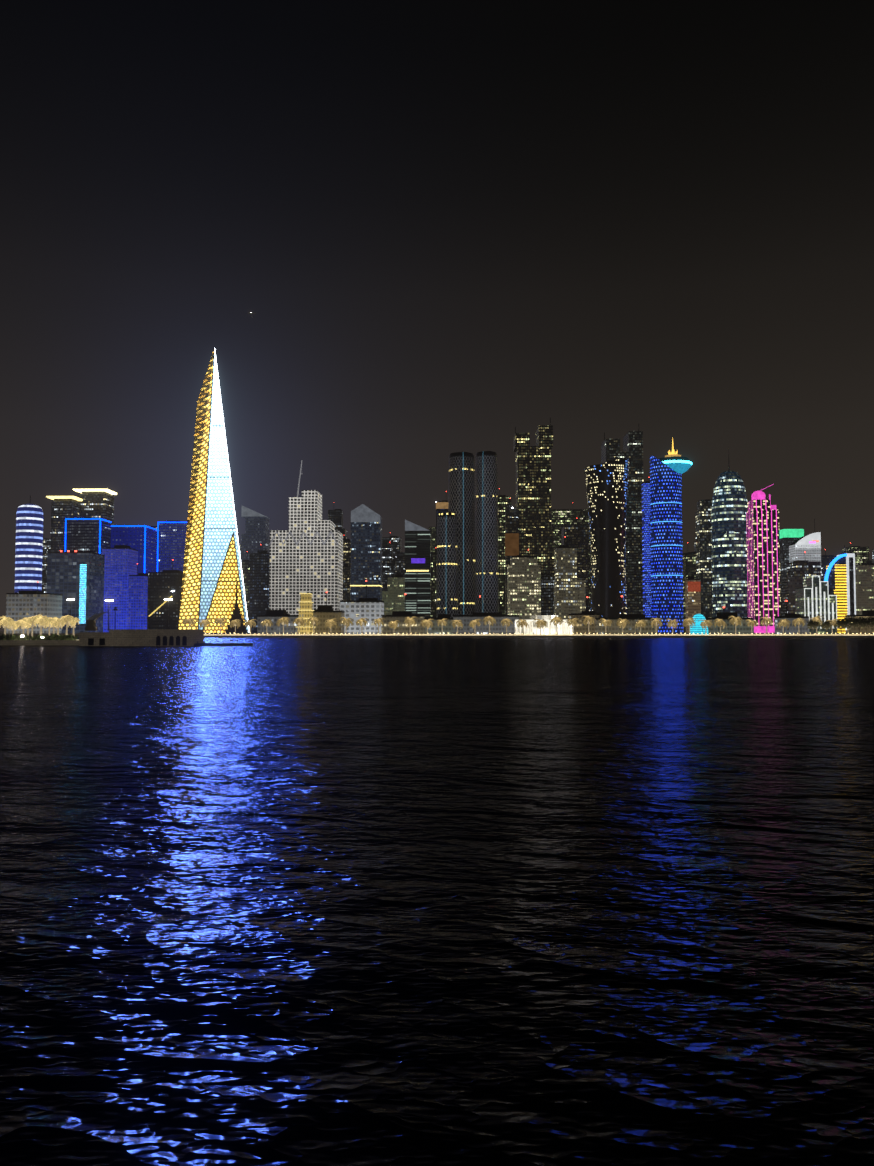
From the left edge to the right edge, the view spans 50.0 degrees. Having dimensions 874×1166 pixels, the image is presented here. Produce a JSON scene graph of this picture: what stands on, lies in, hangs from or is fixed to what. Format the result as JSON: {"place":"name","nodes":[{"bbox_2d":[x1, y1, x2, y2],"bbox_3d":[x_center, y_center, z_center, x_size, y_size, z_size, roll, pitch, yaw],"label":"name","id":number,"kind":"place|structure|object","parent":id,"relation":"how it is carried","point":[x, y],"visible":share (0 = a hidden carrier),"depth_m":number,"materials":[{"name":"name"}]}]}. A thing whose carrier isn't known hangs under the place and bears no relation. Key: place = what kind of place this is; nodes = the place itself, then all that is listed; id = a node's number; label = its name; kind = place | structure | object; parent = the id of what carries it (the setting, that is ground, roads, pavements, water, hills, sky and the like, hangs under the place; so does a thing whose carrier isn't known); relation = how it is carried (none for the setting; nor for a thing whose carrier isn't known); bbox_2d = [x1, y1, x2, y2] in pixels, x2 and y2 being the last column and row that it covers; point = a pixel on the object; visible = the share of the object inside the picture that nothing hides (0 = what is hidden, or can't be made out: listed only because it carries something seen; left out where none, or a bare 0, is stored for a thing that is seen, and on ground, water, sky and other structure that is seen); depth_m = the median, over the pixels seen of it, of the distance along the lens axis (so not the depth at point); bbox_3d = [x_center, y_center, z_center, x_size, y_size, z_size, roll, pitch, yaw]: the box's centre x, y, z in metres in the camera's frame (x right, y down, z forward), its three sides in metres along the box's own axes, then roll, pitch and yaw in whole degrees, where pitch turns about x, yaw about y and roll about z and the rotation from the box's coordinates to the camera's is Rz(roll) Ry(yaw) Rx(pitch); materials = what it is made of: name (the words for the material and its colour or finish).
{"place":"outdoors","nodes":[
{"label":"outdoors","id":0,"kind":"place"},
{"bbox_2d":[14,496,42,592],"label":"cylindrical tower building","id":1,"kind":"structure","parent":0,"point":[29,547],"depth_m":1112.86,"materials":[{"name":"blue"}]},
{"bbox_2d":[46,496,82,551],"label":"tower","id":2,"kind":"structure","parent":0,"point":[63,508],"depth_m":1437.36,"materials":[{"name":"glass"}]},
{"bbox_2d":[47,550,104,632],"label":"building","id":3,"kind":"structure","parent":0,"point":[77,576],"depth_m":1099.85,"materials":[{"name":"metal"}]},
{"bbox_2d":[73,489,116,524],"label":"tower","id":4,"kind":"structure","parent":0,"point":[96,503],"depth_m":1498.53,"materials":[{"name":"glass"}]},
{"bbox_2d":[147,559,182,628],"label":"building","id":5,"kind":"structure","parent":0,"point":[164,584],"depth_m":1156.52,"materials":[{"name":"glass"}]},
{"bbox_2d":[241,506,269,560],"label":"tower","id":6,"kind":"structure","parent":0,"point":[254,536],"depth_m":1462.59,"materials":[{"name":"glass"}]},
{"bbox_2d":[249,544,269,631],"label":"tower","id":7,"kind":"structure","parent":0,"point":[259,576],"depth_m":1306.04,"materials":[{"name":"glass"}]},
{"bbox_2d":[343,564,350,599],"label":"tower","id":8,"kind":"structure","parent":0,"point":[346,579],"depth_m":1404.42,"materials":[{"name":"glass"}]},
{"bbox_2d":[382,574,404,614],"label":"tower","id":9,"kind":"structure","parent":0,"point":[393,597],"depth_m":1301.93,"materials":[{"name":"concrete"}]},
{"bbox_2d":[405,520,430,617],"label":"skyscraper","id":10,"kind":"structure","parent":0,"point":[418,567],"depth_m":1223.03,"materials":[{"name":"glass"}]},
{"bbox_2d":[0,637,873,1165],"bbox_3d":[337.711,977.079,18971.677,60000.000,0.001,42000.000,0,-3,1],"label":"water","id":11,"kind":"structure","parent":0,"point":[436,901],"depth_m":14.39,"materials":[{"name":"liquid"}]},
{"bbox_2d":[0,629,252,645],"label":"stone pier","id":12,"kind":"structure","parent":11,"relation":"in","point":[152,637],"depth_m":257.98,"materials":[{"name":"beige"}]},
{"bbox_2d":[0,616,14,634],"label":"palm","id":13,"kind":"object","parent":12,"relation":"on","point":[6,621],"visible":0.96,"depth_m":294.02,"materials":[{"name":"plant"}]},
{"bbox_2d":[16,618,32,633],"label":"palm","id":14,"kind":"object","parent":12,"relation":"on","point":[23,623],"visible":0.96,"depth_m":288.37,"materials":[{"name":"plant"}]},
{"bbox_2d":[0,633,77,639],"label":"shrubs","id":15,"kind":"object","parent":12,"relation":"on","point":[38,637],"visible":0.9,"depth_m":277.19,"materials":[{"name":"plant"}]},
{"bbox_2d":[32,615,50,634],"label":"palm","id":16,"kind":"object","parent":12,"relation":"on","point":[42,621],"visible":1,"depth_m":291.92,"materials":[{"name":"plant"}]},
{"bbox_2d":[52,617,64,634],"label":"palm","id":17,"kind":"object","parent":12,"relation":"on","point":[56,622],"visible":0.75,"depth_m":296.10,"materials":[{"name":"plant"}]},
{"bbox_2d":[59,615,74,634],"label":"palm","id":18,"kind":"object","parent":12,"relation":"on","point":[66,619],"visible":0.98,"depth_m":287.62,"materials":[{"name":"plant"}]},
{"bbox_2d":[85,611,108,630],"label":"wing sculpture","id":19,"kind":"object","parent":12,"relation":"on","point":[91,624],"visible":1,"depth_m":265.62,"materials":[{"name":"metal"}]},
{"bbox_2d":[0,631,873,636],"bbox_3d":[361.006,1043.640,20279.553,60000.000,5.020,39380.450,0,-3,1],"label":"land","id":20,"kind":"structure","parent":0,"point":[546,635],"depth_m":617.76,"materials":[{"name":"concrete"}]},
{"bbox_2d":[6,581,61,632],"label":"building","id":21,"kind":"structure","parent":20,"relation":"on","point":[20,605],"depth_m":1028.29,"materials":[{"name":"concrete"}]},
{"bbox_2d":[42,538,50,592],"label":"skyscraper","id":22,"kind":"structure","parent":20,"relation":"on","point":[46,544],"depth_m":1616.04,"materials":[{"name":"concrete"}]},
{"bbox_2d":[65,518,111,553],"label":"building","id":23,"kind":"structure","parent":20,"relation":"on","point":[92,534],"depth_m":1273.88,"materials":[{"name":"glass"}]},
{"bbox_2d":[102,545,137,631],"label":"building","id":24,"kind":"structure","parent":20,"relation":"on","point":[120,563],"depth_m":1211.20,"materials":[{"name":"concrete"}]},
{"bbox_2d":[111,525,156,572],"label":"building","id":25,"kind":"structure","parent":20,"relation":"on","point":[142,539],"depth_m":1343.37,"materials":[{"name":"glass"}]},
{"bbox_2d":[128,563,147,628],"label":"building","id":26,"kind":"structure","parent":20,"relation":"on","point":[137,598],"depth_m":1187.41,"materials":[{"name":"glass"}]},
{"bbox_2d":[157,521,186,571],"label":"building","id":27,"kind":"structure","parent":20,"relation":"on","point":[171,538],"depth_m":1361.50,"materials":[{"name":"glass"}]},
{"bbox_2d":[198,619,211,632],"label":"palm","id":28,"kind":"object","parent":20,"relation":"on","point":[205,622],"visible":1,"depth_m":627.14,"materials":[{"name":"plant"}]},
{"bbox_2d":[178,347,256,633],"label":"sail tower","id":29,"kind":"structure","parent":20,"relation":"on","point":[212,570],"depth_m":910.26,"materials":[{"name":"glass"},{"name":"gold metal lattice"},{"name":"white metal"}]},
{"bbox_2d":[214,617,226,633],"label":"palm","id":30,"kind":"object","parent":20,"relation":"on","point":[222,621],"visible":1,"depth_m":627.14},
{"bbox_2d":[241,551,249,619],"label":"skyscraper","id":31,"kind":"structure","parent":20,"relation":"on","point":[245,564],"depth_m":1357.06,"materials":[{"name":"concrete"}]},
{"bbox_2d":[257,610,301,633],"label":"block","id":32,"kind":"structure","parent":20,"relation":"on","point":[274,616],"depth_m":681.39,"materials":[{"name":"concrete"}]},
{"bbox_2d":[276,617,289,632],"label":"palm","id":33,"kind":"object","parent":20,"relation":"on","point":[283,621],"visible":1,"depth_m":625.49,"materials":[{"name":"plant"}]},
{"bbox_2d":[293,618,306,633],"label":"palm","id":34,"kind":"object","parent":20,"relation":"on","point":[299,621],"visible":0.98,"depth_m":625.55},
{"bbox_2d":[269,460,342,626],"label":"construction tower with crane","id":35,"kind":"structure","parent":20,"relation":"on","point":[306,552],"depth_m":1125.92,"materials":[{"name":"concrete"}]},
{"bbox_2d":[298,593,314,633],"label":"tiered tower","id":36,"kind":"structure","parent":20,"relation":"on","point":[305,612],"depth_m":683.38,"materials":[{"name":"gold concrete"}]},
{"bbox_2d":[312,591,344,633],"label":"block","id":37,"kind":"structure","parent":20,"relation":"on","point":[323,613],"depth_m":710.97,"materials":[{"name":"concrete"}]},
{"bbox_2d":[328,509,346,538],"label":"skyscraper","id":38,"kind":"structure","parent":20,"relation":"on","point":[335,516],"depth_m":1713.65,"materials":[{"name":"glass"}]},
{"bbox_2d":[339,617,353,633],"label":"palm","id":39,"kind":"object","parent":20,"relation":"on","point":[346,622],"visible":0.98,"depth_m":625.12,"materials":[{"name":"plant"}]},
{"bbox_2d":[343,539,350,566],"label":"skyscraper","id":40,"kind":"structure","parent":20,"relation":"on","point":[346,551],"depth_m":1507.16,"materials":[{"name":"glass"}]},
{"bbox_2d":[340,580,383,633],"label":"building","id":41,"kind":"structure","parent":20,"relation":"on","point":[370,609],"depth_m":740.75,"materials":[{"name":"concrete"}]},
{"bbox_2d":[350,504,381,599],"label":"high-rise building","id":42,"kind":"structure","parent":20,"relation":"on","point":[366,542],"depth_m":1265.61,"materials":[{"name":"glass"}]},
{"bbox_2d":[382,547,395,590],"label":"skyscraper","id":43,"kind":"structure","parent":20,"relation":"on","point":[388,566],"depth_m":1524.92,"materials":[{"name":"glass"}]},
{"bbox_2d":[382,536,404,575],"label":"skyscraper","id":44,"kind":"structure","parent":20,"relation":"on","point":[394,542],"depth_m":1628.73,"materials":[{"name":"glass"}]},
{"bbox_2d":[381,594,424,633],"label":"building","id":45,"kind":"structure","parent":20,"relation":"on","point":[401,616],"depth_m":739.77,"materials":[{"name":"concrete"}]},
{"bbox_2d":[404,616,417,633],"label":"palm","id":46,"kind":"object","parent":20,"relation":"on","point":[410,621],"visible":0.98,"depth_m":625.93,"materials":[{"name":"plant"}]},
{"bbox_2d":[420,619,435,633],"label":"palm","id":47,"kind":"object","parent":20,"relation":"on","point":[427,623],"visible":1,"depth_m":624.94,"materials":[{"name":"plant"}]},
{"bbox_2d":[429,527,435,551],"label":"skyscraper","id":48,"kind":"structure","parent":20,"relation":"on","point":[433,538],"depth_m":1656.36,"materials":[{"name":"metal"}]},
{"bbox_2d":[431,552,435,617],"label":"skyscraper","id":49,"kind":"structure","parent":20,"relation":"on","point":[433,584],"depth_m":1501.96,"materials":[{"name":"metal"}]},
{"bbox_2d":[424,614,452,633],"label":"block","id":50,"kind":"structure","parent":20,"relation":"on","point":[435,628],"depth_m":679.17,"materials":[{"name":"concrete"}]},
{"bbox_2d":[436,512,457,617],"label":"round tower","id":51,"kind":"structure","parent":20,"relation":"on","point":[447,586],"depth_m":1265.99,"materials":[{"name":"metal"}]},
{"bbox_2d":[448,452,475,614],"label":"skyscraper","id":52,"kind":"structure","parent":20,"relation":"on","point":[461,503],"depth_m":1309.23,"materials":[{"name":"glass"}]},
{"bbox_2d":[453,596,518,633],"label":"block","id":53,"kind":"structure","parent":20,"relation":"on","point":[497,627],"depth_m":708.62,"materials":[{"name":"concrete"}]},
{"bbox_2d":[475,451,498,611],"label":"skyscraper","id":54,"kind":"structure","parent":20,"relation":"on","point":[486,547],"depth_m":1348.00,"materials":[{"name":"glass"}]},
{"bbox_2d":[483,616,495,633],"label":"palm","id":55,"kind":"object","parent":20,"relation":"on","point":[490,619],"visible":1,"depth_m":624.78,"materials":[{"name":"plant"}]},
{"bbox_2d":[507,549,540,619],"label":"beige tower","id":56,"kind":"structure","parent":20,"relation":"on","point":[523,587],"depth_m":1099.45,"materials":[{"name":"concrete"}]},
{"bbox_2d":[196,622,873,633],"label":"promenade lamps","id":57,"kind":"object","parent":20,"relation":"on","point":[527,633],"visible":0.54,"depth_m":622.38,"materials":[{"name":"metal"}]},
{"bbox_2d":[532,619,547,633],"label":"palm","id":58,"kind":"object","parent":20,"relation":"on","point":[539,623],"visible":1,"depth_m":623.93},
{"bbox_2d":[515,615,571,633],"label":"white pavilion","id":59,"kind":"structure","parent":20,"relation":"on","point":[564,627],"depth_m":647.78,"materials":[{"name":"stone"}]},
{"bbox_2d":[541,572,554,614],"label":"tower","id":60,"kind":"structure","parent":20,"relation":"on","point":[547,592],"depth_m":1248.31,"materials":[{"name":"metal"}]},
{"bbox_2d":[550,616,562,633],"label":"palm","id":61,"kind":"object","parent":20,"relation":"on","point":[557,620],"visible":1,"depth_m":625.14,"materials":[{"name":"plant"}]},
{"bbox_2d":[551,509,589,548],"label":"skyscraper","id":62,"kind":"structure","parent":20,"relation":"on","point":[560,518],"depth_m":1754.08,"materials":[{"name":"glass"}]},
{"bbox_2d":[569,596,598,633],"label":"block","id":63,"kind":"structure","parent":20,"relation":"on","point":[580,627],"depth_m":737.28,"materials":[{"name":"concrete"}]},
{"bbox_2d":[581,616,595,633],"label":"palm","id":64,"kind":"object","parent":20,"relation":"on","point":[587,620],"visible":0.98,"depth_m":622.68,"materials":[{"name":"plant"}]},
{"bbox_2d":[589,542,590,610],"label":"skyscraper","id":65,"kind":"structure","parent":20,"relation":"on","point":[589,578],"depth_m":1597.92,"materials":[{"name":"metal"}]},
{"bbox_2d":[601,424,642,613],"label":"skyscraper","id":66,"kind":"structure","parent":20,"relation":"on","point":[632,451],"depth_m":1482.39,"materials":[{"name":"glass"}]},
{"bbox_2d":[616,618,629,632],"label":"palm","id":67,"kind":"object","parent":20,"relation":"on","point":[622,622],"visible":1,"depth_m":622.90,"materials":[{"name":"plant"}]},
{"bbox_2d":[595,595,657,633],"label":"block","id":68,"kind":"structure","parent":20,"relation":"on","point":[630,627],"depth_m":676.85,"materials":[{"name":"concrete"}]},
{"bbox_2d":[642,477,651,617],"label":"skyscraper","id":69,"kind":"structure","parent":20,"relation":"on","point":[646,548],"depth_m":1289.77,"materials":[{"name":"blue"}]},
{"bbox_2d":[650,618,663,633],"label":"palm","id":70,"kind":"object","parent":20,"relation":"on","point":[655,622],"visible":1,"depth_m":623.16,"materials":[{"name":"plant"}]},
{"bbox_2d":[650,438,691,632],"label":"skyscraper","id":71,"kind":"structure","parent":20,"relation":"on","point":[668,471],"depth_m":1252.98,"materials":[{"name":"blue"}]},
{"bbox_2d":[683,617,695,632],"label":"palm","id":72,"kind":"object","parent":20,"relation":"on","point":[690,621],"visible":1,"depth_m":622.50,"materials":[{"name":"plant"}]},
{"bbox_2d":[690,614,707,633],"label":"domed building","id":73,"kind":"structure","parent":20,"relation":"on","point":[696,628],"depth_m":658.00,"materials":[{"name":"teal"}]},
{"bbox_2d":[697,619,713,633],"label":"palm","id":74,"kind":"object","parent":20,"relation":"on","point":[706,623],"visible":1,"depth_m":622.24,"materials":[{"name":"plant"}]},
{"bbox_2d":[714,618,726,633],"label":"palm","id":75,"kind":"object","parent":20,"relation":"on","point":[720,622],"visible":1,"depth_m":621.39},
{"bbox_2d":[706,606,753,633],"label":"block","id":76,"kind":"structure","parent":20,"relation":"on","point":[744,628],"depth_m":705.29,"materials":[{"name":"concrete"}]},
{"bbox_2d":[728,616,743,633],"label":"palm","id":77,"kind":"object","parent":20,"relation":"on","point":[734,620],"visible":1,"depth_m":621.78,"materials":[{"name":"plant"}]},
{"bbox_2d":[774,600,808,633],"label":"block","id":78,"kind":"structure","parent":20,"relation":"on","point":[791,629],"depth_m":734.40,"materials":[{"name":"concrete"}]},
{"bbox_2d":[792,618,805,633],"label":"palm","id":79,"kind":"object","parent":20,"relation":"on","point":[798,621],"visible":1,"depth_m":621.55,"materials":[{"name":"plant"}]},
{"bbox_2d":[807,620,818,633],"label":"tree","id":80,"kind":"object","parent":20,"relation":"on","point":[813,624],"visible":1,"depth_m":617.32,"materials":[{"name":"brown plant"}]},
{"bbox_2d":[795,575,836,632],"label":"building","id":81,"kind":"structure","parent":20,"relation":"on","point":[813,598],"depth_m":1142.11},
{"bbox_2d":[821,549,836,577],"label":"building","id":82,"kind":"structure","parent":20,"relation":"on","point":[826,560],"depth_m":1642.02,"materials":[{"name":"metal"}]},
{"bbox_2d":[824,545,855,632],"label":"building","id":83,"kind":"structure","parent":20,"relation":"on","point":[840,575],"depth_m":1192.77,"materials":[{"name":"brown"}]},
{"bbox_2d":[834,619,849,633],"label":"tree","id":84,"kind":"object","parent":20,"relation":"on","point":[840,624],"visible":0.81,"depth_m":618.74,"materials":[{"name":"brown plant"}]},
{"bbox_2d":[843,616,859,633],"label":"tree","id":85,"kind":"object","parent":20,"relation":"on","point":[850,620],"visible":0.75,"depth_m":617.89,"materials":[{"name":"brown plant"}]},
{"bbox_2d":[842,543,871,564],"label":"building","id":86,"kind":"structure","parent":20,"relation":"on","point":[861,555],"depth_m":1694.08,"materials":[{"name":"glass"}]},
{"bbox_2d":[851,617,866,633],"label":"tree","id":87,"kind":"object","parent":20,"relation":"on","point":[860,622],"visible":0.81,"depth_m":615.98,"materials":[{"name":"brown plant"}]},
{"bbox_2d":[845,610,873,633],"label":"block","id":88,"kind":"structure","parent":20,"relation":"on","point":[865,629],"depth_m":674.94,"materials":[{"name":"concrete"}]},
{"bbox_2d":[0,0,873,630],"label":"sky","id":89,"kind":"structure","parent":0,"point":[446,227],"materials":[{"name":"black"}]},
{"bbox_2d":[436,500,447,570],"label":"tower","id":90,"kind":"structure","parent":0,"point":[442,506],"depth_m":1407.28,"materials":[{"name":"glass"}]},
{"bbox_2d":[498,488,510,614],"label":"tower","id":91,"kind":"structure","parent":0,"point":[504,501],"depth_m":1423.06,"materials":[{"name":"glass"}]},
{"bbox_2d":[505,498,518,614],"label":"tower","id":92,"kind":"structure","parent":0,"point":[511,531],"depth_m":1303.60,"materials":[{"name":"metal"}]},
{"bbox_2d":[513,418,553,574],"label":"tall tower","id":93,"kind":"structure","parent":0,"point":[533,492],"depth_m":1387.48,"materials":[{"name":"glass"}]},
{"bbox_2d":[554,536,585,619],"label":"tower","id":94,"kind":"structure","parent":0,"point":[569,592],"depth_m":1218.51,"materials":[{"name":"concrete"}]},
{"bbox_2d":[561,524,588,610],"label":"tower","id":95,"kind":"structure","parent":0,"point":[577,535],"depth_m":1481.13,"materials":[{"name":"metal"}]},
{"bbox_2d":[584,459,628,617],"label":"skyscraper","id":96,"kind":"structure","parent":0,"point":[606,485],"depth_m":1209.11,"materials":[{"name":"black"}]},
{"bbox_2d":[683,542,695,632],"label":"tower","id":97,"kind":"structure","parent":0,"point":[689,563],"depth_m":1416.95,"materials":[{"name":"metal"}]},
{"bbox_2d":[685,576,700,632],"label":"red tower","id":98,"kind":"structure","parent":0,"point":[692,596],"depth_m":1145.18,"materials":[{"name":"glass"}]},
{"bbox_2d":[695,499,712,618],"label":"tower","id":99,"kind":"structure","parent":0,"point":[703,544],"depth_m":1377.62,"materials":[{"name":"metal"}]},
{"bbox_2d":[711,458,747,617],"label":"skyscraper","id":100,"kind":"structure","parent":0,"point":[729,547],"depth_m":1301.68,"materials":[{"name":"glass"}]},
{"bbox_2d":[746,484,780,632],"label":"skyscraper","id":101,"kind":"structure","parent":0,"point":[763,559],"depth_m":1246.26,"materials":[{"name":"pink"}]},
{"bbox_2d":[779,529,803,577],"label":"green tower","id":102,"kind":"structure","parent":0,"point":[788,537],"depth_m":1495.69,"materials":[{"name":"glass"}]},
{"bbox_2d":[780,560,823,615],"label":"tower","id":103,"kind":"structure","parent":0,"point":[797,572],"depth_m":1316.92,"materials":[{"name":"metal"}]},
{"bbox_2d":[789,519,820,562],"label":"building","id":104,"kind":"structure","parent":0,"point":[807,547],"depth_m":1414.77,"materials":[{"name":"glass"}]},
{"bbox_2d":[855,563,873,614],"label":"tower","id":105,"kind":"structure","parent":0,"point":[864,576],"depth_m":1370.40,"materials":[{"name":"concrete"}]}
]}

